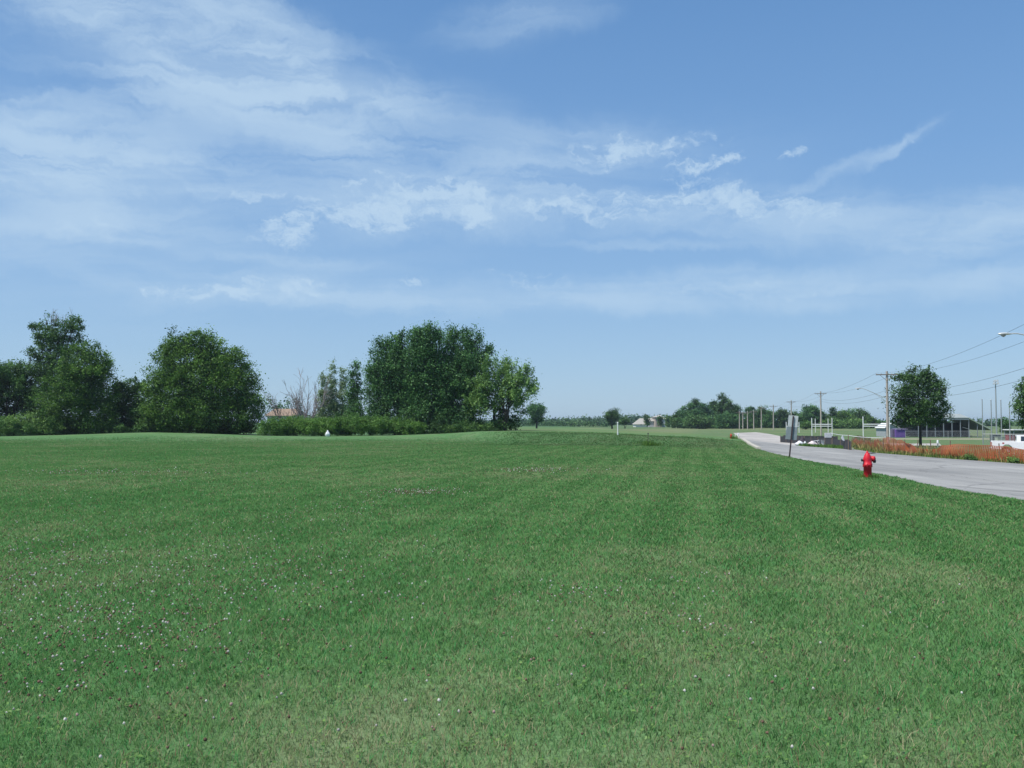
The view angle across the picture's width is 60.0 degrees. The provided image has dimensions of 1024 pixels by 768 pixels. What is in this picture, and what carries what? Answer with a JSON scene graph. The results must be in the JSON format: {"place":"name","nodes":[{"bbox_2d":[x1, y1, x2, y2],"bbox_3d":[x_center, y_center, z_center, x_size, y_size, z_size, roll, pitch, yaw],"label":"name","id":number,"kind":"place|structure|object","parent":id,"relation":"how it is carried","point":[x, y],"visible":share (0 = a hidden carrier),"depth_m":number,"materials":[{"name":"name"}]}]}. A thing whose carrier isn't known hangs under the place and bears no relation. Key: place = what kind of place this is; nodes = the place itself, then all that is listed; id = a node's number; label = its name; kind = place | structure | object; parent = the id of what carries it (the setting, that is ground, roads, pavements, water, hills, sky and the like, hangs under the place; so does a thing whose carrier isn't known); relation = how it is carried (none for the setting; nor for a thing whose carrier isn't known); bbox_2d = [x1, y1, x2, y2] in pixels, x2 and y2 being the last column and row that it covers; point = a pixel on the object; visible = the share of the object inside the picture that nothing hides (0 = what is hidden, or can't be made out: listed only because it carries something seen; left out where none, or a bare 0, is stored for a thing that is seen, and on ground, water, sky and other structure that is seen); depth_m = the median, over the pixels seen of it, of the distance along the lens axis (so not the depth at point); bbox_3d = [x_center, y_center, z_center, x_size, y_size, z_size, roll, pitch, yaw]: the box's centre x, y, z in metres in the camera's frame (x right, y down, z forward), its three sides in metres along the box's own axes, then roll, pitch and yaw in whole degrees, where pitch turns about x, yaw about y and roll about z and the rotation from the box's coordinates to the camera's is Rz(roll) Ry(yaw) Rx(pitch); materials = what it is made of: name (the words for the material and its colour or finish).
{"place":"outdoors","nodes":[
{"label":"outdoors","id":0,"kind":"place"},
{"bbox_2d":[0,423,1023,767],"bbox_3d":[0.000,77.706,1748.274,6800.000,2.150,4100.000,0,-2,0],"label":"ground","id":1,"kind":"structure","parent":0,"point":[726,433],"depth_m":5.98,"materials":[{"name":"green plant"}]},
{"bbox_2d":[0,411,36,435],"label":"bush","id":2,"kind":"object","parent":1,"relation":"on","point":[9,426],"visible":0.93,"depth_m":101.75,"materials":[{"name":"green plant"}]},
{"bbox_2d":[0,357,70,435],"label":"tree","id":3,"kind":"object","parent":1,"relation":"on","point":[19,379],"visible":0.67,"depth_m":105.85,"materials":[{"name":"green plant"}]},
{"bbox_2d":[19,415,69,434],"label":"bush","id":4,"kind":"object","parent":1,"relation":"on","point":[40,427],"visible":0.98,"depth_m":101.53,"materials":[{"name":"green plant"}]},
{"bbox_2d":[21,310,86,402],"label":"tree","id":5,"kind":"object","parent":1,"relation":"on","point":[53,339],"visible":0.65,"depth_m":109.39,"materials":[{"name":"green plant"}]},
{"bbox_2d":[28,329,124,433],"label":"tree","id":6,"kind":"object","parent":1,"relation":"on","point":[89,375],"visible":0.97,"depth_m":102.21,"materials":[{"name":"green plant"}]},
{"bbox_2d":[58,417,99,434],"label":"bush","id":7,"kind":"object","parent":1,"relation":"on","point":[75,430],"visible":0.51,"depth_m":103.44,"materials":[{"name":"green plant"}]},
{"bbox_2d":[92,420,131,433],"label":"bush","id":8,"kind":"object","parent":1,"relation":"on","point":[118,428],"visible":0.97,"depth_m":102.00,"materials":[{"name":"green plant"}]},
{"bbox_2d":[99,375,158,431],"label":"tree","id":9,"kind":"object","parent":1,"relation":"on","point":[129,405],"visible":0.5,"depth_m":106.42,"materials":[{"name":"green plant"}]},
{"bbox_2d":[127,420,148,432],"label":"bush","id":10,"kind":"object","parent":1,"relation":"on","point":[139,429],"visible":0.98,"depth_m":102.06,"materials":[{"name":"green plant"}]},
{"bbox_2d":[146,418,195,432],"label":"bush","id":11,"kind":"object","parent":1,"relation":"on","point":[174,431],"visible":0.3,"depth_m":104.39,"materials":[{"name":"green plant"}]},
{"bbox_2d":[132,323,272,432],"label":"maple tree","id":12,"kind":"object","parent":1,"relation":"on","point":[192,400],"visible":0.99,"depth_m":102.82,"materials":[{"name":"green plant"}]},
{"bbox_2d":[195,419,258,433],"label":"bush","id":13,"kind":"object","parent":1,"relation":"on","point":[221,431],"visible":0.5,"depth_m":103.81,"materials":[{"name":"green plant"}]},
{"bbox_2d":[255,416,294,435],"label":"willow bush","id":14,"kind":"object","parent":1,"relation":"on","point":[270,426],"visible":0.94,"depth_m":100.56,"materials":[{"name":"green plant"}]},
{"bbox_2d":[262,390,304,420],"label":"bare shrub","id":15,"kind":"object","parent":1,"relation":"on","point":[275,406],"visible":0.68,"depth_m":108.73,"materials":[{"name":"plant"}]},
{"bbox_2d":[267,409,308,422],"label":"house","id":16,"kind":"structure","parent":1,"relation":"on","point":[285,413],"depth_m":151.74,"materials":[{"name":"beige"}]},
{"bbox_2d":[273,414,315,435],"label":"willow bush","id":17,"kind":"object","parent":1,"relation":"on","point":[297,432],"visible":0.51,"depth_m":101.25,"materials":[{"name":"green plant"}]},
{"bbox_2d":[263,396,329,417],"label":"distant woods","id":18,"kind":"object","parent":1,"relation":"on","point":[280,404],"visible":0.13,"depth_m":175.56,"materials":[{"name":"plant"}]},
{"bbox_2d":[279,369,340,419],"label":"bare shrub","id":19,"kind":"object","parent":1,"relation":"on","point":[298,408],"visible":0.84,"depth_m":108.81,"materials":[{"name":"grey plant"}]},
{"bbox_2d":[295,415,348,435],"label":"willow bush","id":20,"kind":"object","parent":1,"relation":"on","point":[322,426],"visible":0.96,"depth_m":100.30,"materials":[{"name":"green plant"}]},
{"bbox_2d":[314,370,335,418],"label":"poplar tree","id":21,"kind":"object","parent":1,"relation":"on","point":[323,409],"visible":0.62,"depth_m":111.69,"materials":[{"name":"green plant"}]},
{"bbox_2d":[324,358,349,434],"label":"poplar tree","id":22,"kind":"object","parent":1,"relation":"on","point":[333,382],"visible":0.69,"depth_m":112.76,"materials":[{"name":"green plant"}]},
{"bbox_2d":[328,411,364,435],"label":"willow bush","id":23,"kind":"object","parent":1,"relation":"on","point":[346,431],"visible":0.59,"depth_m":101.47,"materials":[{"name":"green plant"}]},
{"bbox_2d":[342,359,367,434],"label":"poplar tree","id":24,"kind":"object","parent":1,"relation":"on","point":[353,400],"visible":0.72,"depth_m":110.68,"materials":[{"name":"green plant"}]},
{"bbox_2d":[348,414,396,435],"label":"willow bush","id":25,"kind":"object","parent":1,"relation":"on","point":[368,427],"visible":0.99,"depth_m":100.41,"materials":[{"name":"green plant"}]},
{"bbox_2d":[358,327,410,434],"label":"cottonwood tree","id":26,"kind":"object","parent":1,"relation":"on","point":[382,374],"visible":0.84,"depth_m":104.61,"materials":[{"name":"green plant"}]},
{"bbox_2d":[372,414,411,434],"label":"willow bush","id":27,"kind":"object","parent":1,"relation":"on","point":[391,431],"visible":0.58,"depth_m":101.61,"materials":[{"name":"green plant"}]},
{"bbox_2d":[394,418,428,434],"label":"willow bush","id":28,"kind":"object","parent":1,"relation":"on","point":[410,428],"visible":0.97,"depth_m":100.67,"materials":[{"name":"green plant"}]},
{"bbox_2d":[404,415,432,432],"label":"bush","id":29,"kind":"object","parent":1,"relation":"on","point":[422,420],"visible":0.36,"depth_m":102.64,"materials":[{"name":"green plant"}]},
{"bbox_2d":[394,317,466,433],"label":"cottonwood tree","id":30,"kind":"object","parent":1,"relation":"on","point":[427,364],"visible":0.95,"depth_m":103.22,"materials":[{"name":"green plant"}]},
{"bbox_2d":[425,422,452,433],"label":"bush","id":31,"kind":"object","parent":1,"relation":"on","point":[436,429],"visible":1,"depth_m":100.99,"materials":[{"name":"green plant"}]},
{"bbox_2d":[425,413,457,432],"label":"bush","id":32,"kind":"object","parent":1,"relation":"on","point":[435,420],"visible":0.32,"depth_m":102.37,"materials":[{"name":"green plant"}]},
{"bbox_2d":[442,423,460,432],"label":"bush","id":33,"kind":"object","parent":1,"relation":"on","point":[453,428],"visible":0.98,"depth_m":100.92,"materials":[{"name":"green plant"}]},
{"bbox_2d":[456,420,474,431],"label":"bush","id":34,"kind":"object","parent":1,"relation":"on","point":[464,427],"visible":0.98,"depth_m":100.91,"materials":[{"name":"green plant"}]},
{"bbox_2d":[430,321,501,426],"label":"cottonwood tree","id":35,"kind":"object","parent":1,"relation":"on","point":[469,356],"visible":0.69,"depth_m":104.05,"materials":[{"name":"green plant"}]},
{"bbox_2d":[458,416,488,431],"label":"bush","id":36,"kind":"object","parent":1,"relation":"on","point":[477,421],"visible":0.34,"depth_m":102.56,"materials":[{"name":"green plant"}]},
{"bbox_2d":[468,422,486,430],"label":"bush","id":37,"kind":"object","parent":1,"relation":"on","point":[475,427],"visible":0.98,"depth_m":101.08,"materials":[{"name":"green plant"}]},
{"bbox_2d":[482,421,496,430],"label":"bush","id":38,"kind":"object","parent":1,"relation":"on","point":[489,426],"visible":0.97,"depth_m":101.12,"materials":[{"name":"green plant"}]},
{"bbox_2d":[0,467,1000,758],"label":"clover flowers","id":39,"kind":"object","parent":1,"relation":"on","point":[254,599],"visible":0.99,"depth_m":7.60,"materials":[{"name":"plant"}]},
{"bbox_2d":[461,349,542,430],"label":"cottonwood tree","id":40,"kind":"object","parent":1,"relation":"on","point":[510,387],"visible":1,"depth_m":102.13,"materials":[{"name":"green plant"}]},
{"bbox_2d":[490,407,523,430],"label":"bush","id":41,"kind":"object","parent":1,"relation":"on","point":[511,425],"visible":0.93,"depth_m":102.44,"materials":[{"name":"green plant"}]},
{"bbox_2d":[0,508,1023,767],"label":"lawn weeds","id":42,"kind":"object","parent":1,"relation":"on","point":[620,666],"visible":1,"depth_m":5.60,"materials":[{"name":"white plant"}]},
{"bbox_2d":[362,413,672,424],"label":"distant woods","id":43,"kind":"object","parent":1,"relation":"on","point":[602,420],"visible":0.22,"depth_m":694.14,"materials":[{"name":"green plant"}]},
{"bbox_2d":[17,417,1021,425],"bbox_3d":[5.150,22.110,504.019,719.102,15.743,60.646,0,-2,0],"label":"distant woods","id":44,"kind":"object","parent":1,"relation":"on","point":[987,422],"visible":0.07,"depth_m":495.04,"materials":[{"name":"plant"}]},
{"bbox_2d":[527,402,547,427],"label":"tree","id":45,"kind":"object","parent":1,"relation":"on","point":[537,415],"visible":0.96,"depth_m":233.60,"materials":[{"name":"green plant"}]},
{"bbox_2d":[486,418,609,426],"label":"hedgerow","id":46,"kind":"object","parent":1,"relation":"on","point":[589,423],"visible":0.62,"depth_m":417.08,"materials":[{"name":"green plant"}]},
{"bbox_2d":[603,407,621,428],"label":"tree","id":47,"kind":"object","parent":1,"relation":"on","point":[612,417],"visible":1,"depth_m":298.99,"materials":[{"name":"green plant"}]},
{"bbox_2d":[616,417,630,427],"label":"bush","id":48,"kind":"object","parent":1,"relation":"on","point":[623,421],"visible":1,"depth_m":318.74,"materials":[{"name":"green plant"}]},
{"bbox_2d":[633,418,647,426],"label":"house","id":49,"kind":"structure","parent":1,"relation":"on","point":[639,422],"depth_m":405.23,"materials":[{"name":"white"}]},
{"bbox_2d":[656,416,663,426],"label":"tree","id":50,"kind":"object","parent":1,"relation":"on","point":[660,422],"visible":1,"depth_m":390.82,"materials":[{"name":"green plant"}]},
{"bbox_2d":[668,412,679,427],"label":"tree","id":51,"kind":"object","parent":1,"relation":"on","point":[674,423],"visible":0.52,"depth_m":329.10,"materials":[{"name":"green plant"}]},
{"bbox_2d":[673,402,695,427],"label":"tree","id":52,"kind":"object","parent":1,"relation":"on","point":[681,413],"visible":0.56,"depth_m":324.43,"materials":[{"name":"green plant"}]},
{"bbox_2d":[681,414,716,428],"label":"tree","id":53,"kind":"object","parent":1,"relation":"on","point":[699,422],"visible":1,"depth_m":302.98,"materials":[{"name":"green plant"}]},
{"bbox_2d":[691,402,714,427],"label":"tree","id":54,"kind":"object","parent":1,"relation":"on","point":[703,410],"visible":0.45,"depth_m":321.47,"materials":[{"name":"green plant"}]},
{"bbox_2d":[707,399,717,423],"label":"tree","id":55,"kind":"object","parent":1,"relation":"on","point":[713,404],"visible":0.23,"depth_m":333.50,"materials":[{"name":"green plant"}]},
{"bbox_2d":[713,392,729,423],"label":"tree","id":56,"kind":"object","parent":1,"relation":"on","point":[721,403],"visible":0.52,"depth_m":328.85,"materials":[{"name":"green plant"}]},
{"bbox_2d":[713,411,741,428],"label":"tree","id":57,"kind":"object","parent":1,"relation":"on","point":[727,420],"visible":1,"depth_m":308.63,"materials":[{"name":"green plant"}]},
{"bbox_2d":[720,397,737,427],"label":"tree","id":58,"kind":"object","parent":1,"relation":"on","point":[729,407],"visible":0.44,"depth_m":325.17,"materials":[{"name":"green plant"}]},
{"bbox_2d":[733,403,746,417],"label":"tree","id":59,"kind":"object","parent":1,"relation":"on","point":[738,409],"visible":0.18,"depth_m":329.11,"materials":[{"name":"green plant"}]},
{"bbox_2d":[734,416,752,428],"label":"tree","id":60,"kind":"object","parent":1,"relation":"on","point":[745,424],"visible":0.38,"depth_m":316.42,"materials":[{"name":"green plant"}]},
{"bbox_2d":[737,435,760,448],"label":"kerb","id":61,"kind":"structure","parent":1,"relation":"on","point":[751,444],"depth_m":69.28,"materials":[{"name":"concrete"}]},
{"bbox_2d":[743,405,759,427],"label":"tree","id":62,"kind":"object","parent":1,"relation":"on","point":[750,415],"visible":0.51,"depth_m":343.68,"materials":[{"name":"green plant"}]},
{"bbox_2d":[635,436,879,477],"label":"tall grass","id":63,"kind":"structure","parent":1,"relation":"on","point":[650,443],"depth_m":63.37,"materials":[{"name":"green plant"}]},
{"bbox_2d":[752,405,767,427],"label":"tree","id":64,"kind":"object","parent":1,"relation":"on","point":[758,410],"visible":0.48,"depth_m":343.64,"materials":[{"name":"green plant"}]},
{"bbox_2d":[759,408,778,427],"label":"tree","id":65,"kind":"object","parent":1,"relation":"on","point":[767,420],"visible":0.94,"depth_m":338.30,"materials":[{"name":"green plant"}]},
{"bbox_2d":[774,407,790,427],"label":"tree","id":66,"kind":"object","parent":1,"relation":"on","point":[782,416],"visible":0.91,"depth_m":339.14,"materials":[{"name":"green plant"}]},
{"bbox_2d":[785,415,797,455],"bbox_3d":[15.003,2.914,47.500,0.694,2.492,0.088,-1,-3,24],"label":"road sign","id":67,"kind":"object","parent":1,"relation":"on","point":[791,430],"visible":0.97,"depth_m":47.51,"materials":[{"name":"metal"}]},
{"bbox_2d":[798,420,814,428],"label":"bush","id":68,"kind":"object","parent":1,"relation":"on","point":[806,424],"visible":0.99,"depth_m":288.73,"materials":[{"name":"green plant"}]},
{"bbox_2d":[795,404,826,427],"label":"tree","id":69,"kind":"object","parent":1,"relation":"on","point":[808,413],"visible":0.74,"depth_m":329.27,"materials":[{"name":"green plant"}]},
{"bbox_2d":[784,435,837,438],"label":"silt fence","id":70,"kind":"object","parent":1,"relation":"on","point":[834,437],"visible":0.29,"depth_m":143.35,"materials":[{"name":"fabric"}]},
{"bbox_2d":[780,435,847,445],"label":"silt fence","id":71,"kind":"object","parent":1,"relation":"on","point":[836,442],"visible":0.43,"depth_m":113.11,"materials":[{"name":"fabric"}]},
{"bbox_2d":[815,391,826,435],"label":"utility pole","id":72,"kind":"object","parent":1,"relation":"on","point":[820,393],"visible":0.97,"depth_m":188.78,"materials":[{"name":"brown wood"}]},
{"bbox_2d":[816,416,843,428],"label":"tree","id":73,"kind":"object","parent":1,"relation":"on","point":[836,423],"visible":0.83,"depth_m":312.63,"materials":[{"name":"green plant"}]},
{"bbox_2d":[827,406,837,427],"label":"tree","id":74,"kind":"object","parent":1,"relation":"on","point":[832,412],"visible":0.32,"depth_m":328.87,"materials":[{"name":"green plant"}]},
{"bbox_2d":[835,409,852,427],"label":"tree","id":75,"kind":"object","parent":1,"relation":"on","point":[843,415],"visible":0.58,"depth_m":323.43,"materials":[{"name":"green plant"}]},
{"bbox_2d":[843,440,851,449],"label":"silt fence","id":76,"kind":"object","parent":1,"relation":"on","point":[845,444],"visible":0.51,"depth_m":79.17,"materials":[{"name":"fabric"}]},
{"bbox_2d":[842,417,869,428],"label":"tree","id":77,"kind":"object","parent":1,"relation":"on","point":[853,423],"visible":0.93,"depth_m":310.52,"materials":[{"name":"green plant"}]},
{"bbox_2d":[851,408,868,423],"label":"tree","id":78,"kind":"object","parent":1,"relation":"on","point":[860,413],"visible":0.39,"depth_m":329.22,"materials":[{"name":"green plant"}]},
{"bbox_2d":[861,451,875,476],"bbox_3d":[11.180,2.548,27.804,0.473,0.902,0.280,0,-2,-7],"label":"fire hydrant","id":79,"kind":"object","parent":1,"relation":"on","point":[868,459],"visible":0.98,"depth_m":27.72,"materials":[{"name":"red metal"}]},
{"bbox_2d":[864,413,879,427],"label":"tree","id":80,"kind":"object","parent":1,"relation":"on","point":[870,419],"visible":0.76,"depth_m":327.21,"materials":[{"name":"green plant"}]},
{"bbox_2d":[862,416,889,439],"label":"goal posts","id":81,"kind":"object","parent":1,"relation":"on","point":[875,426],"visible":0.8,"depth_m":149.75,"materials":[{"name":"white metal"}]},
{"bbox_2d":[855,371,897,441],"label":"utility pole","id":82,"kind":"object","parent":1,"relation":"on","point":[887,413],"visible":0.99,"depth_m":104.89,"materials":[{"name":"brown wood"}]},
{"bbox_2d":[802,380,1020,407],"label":"power line","id":83,"kind":"object","parent":82,"relation":"attached to","point":[914,398],"visible":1,"depth_m":87.32,"materials":[{"name":"metal"}]},
{"bbox_2d":[875,423,898,436],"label":"shed","id":84,"kind":"structure","parent":1,"relation":"on","point":[881,431],"depth_m":176.72,"materials":[{"name":"white metal"}]},
{"bbox_2d":[890,429,905,437],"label":"storage container","id":85,"kind":"object","parent":1,"relation":"on","point":[897,433],"visible":0.74,"depth_m":167.68,"materials":[{"name":"purple metal"}]},
{"bbox_2d":[881,361,958,445],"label":"maple tree","id":86,"kind":"object","parent":1,"relation":"on","point":[921,410],"visible":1,"depth_m":104.22,"materials":[{"name":"green plant"}]},
{"bbox_2d":[850,439,1023,463],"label":"weeds","id":87,"kind":"object","parent":1,"relation":"on","point":[868,447],"visible":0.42,"depth_m":55.59,"materials":[{"name":"orange plant"}]},
{"bbox_2d":[852,435,1023,461],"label":"safety fence","id":88,"kind":"object","parent":1,"relation":"on","point":[943,448],"visible":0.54,"depth_m":52.24,"materials":[{"name":"orange plastic"}]},
{"bbox_2d":[853,447,1023,463],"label":"grass fringe","id":89,"kind":"object","parent":1,"relation":"on","point":[939,455],"depth_m":53.30,"materials":[{"name":"green plant"}]},
{"bbox_2d":[897,414,992,436],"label":"grandstand","id":90,"kind":"object","parent":1,"relation":"on","point":[963,423],"visible":0.62,"depth_m":176.12,"materials":[{"name":"metal"}]},
{"bbox_2d":[905,431,989,438],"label":"chain link fence","id":91,"kind":"object","parent":1,"relation":"on","point":[946,433],"visible":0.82,"depth_m":158.79,"materials":[{"name":"metal"}]},
{"bbox_2d":[963,453,977,460],"bbox_3d":[26.481,4.333,51.230,0.883,0.708,0.938,1,-3,-24],"label":"weed plant","id":92,"kind":"object","parent":1,"relation":"on","point":[975,458],"visible":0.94,"depth_m":51.13,"materials":[{"name":"green plant"}]},
{"bbox_2d":[993,380,998,434],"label":"field light","id":93,"kind":"object","parent":1,"relation":"on","point":[995,381],"visible":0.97,"depth_m":149.89,"materials":[{"name":"metal"}]},
{"bbox_2d":[983,434,1023,450],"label":"chain link fence","id":94,"kind":"object","parent":1,"relation":"on","point":[1001,439],"visible":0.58,"depth_m":90.48,"materials":[{"name":"metal"}]},
{"bbox_2d":[997,416,1013,432],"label":"tree","id":95,"kind":"object","parent":1,"relation":"on","point":[1005,424],"visible":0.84,"depth_m":164.36,"materials":[{"name":"green plant"}]},
{"bbox_2d":[989,435,1023,452],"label":"pickup truck","id":96,"kind":"object","parent":1,"relation":"on","point":[1018,442],"visible":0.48,"depth_m":80.18,"materials":[{"name":"white paint"}]},
{"bbox_2d":[1006,453,1018,462],"bbox_3d":[28.137,4.307,49.681,0.814,0.832,0.921,-2,-3,34],"label":"weed plant","id":97,"kind":"object","parent":1,"relation":"on","point":[1014,459],"visible":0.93,"depth_m":49.67,"materials":[{"name":"green plant"}]},
{"bbox_2d":[1003,429,1023,435],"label":"dugout","id":98,"kind":"object","parent":1,"relation":"on","point":[1016,431],"visible":0.47,"depth_m":137.14,"materials":[{"name":"white paint"}]},
{"bbox_2d":[1008,376,1023,429],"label":"maple tree","id":99,"kind":"object","parent":1,"relation":"on","point":[1019,405],"visible":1,"depth_m":98.22,"materials":[{"name":"green plant"}]},
{"bbox_2d":[0,0,1023,422],"label":"sky","id":100,"kind":"structure","parent":0,"point":[651,206],"materials":[{"name":"blue"}]},
{"bbox_2d":[796,442,853,449],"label":"rough grass","id":101,"kind":"structure","parent":0,"point":[807,444],"depth_m":85.00,"materials":[{"name":"green plant"}]},
{"bbox_2d":[734,432,1023,499],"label":"road","id":102,"kind":"structure","parent":0,"point":[999,479],"depth_m":38.69,"materials":[{"name":"concrete"}]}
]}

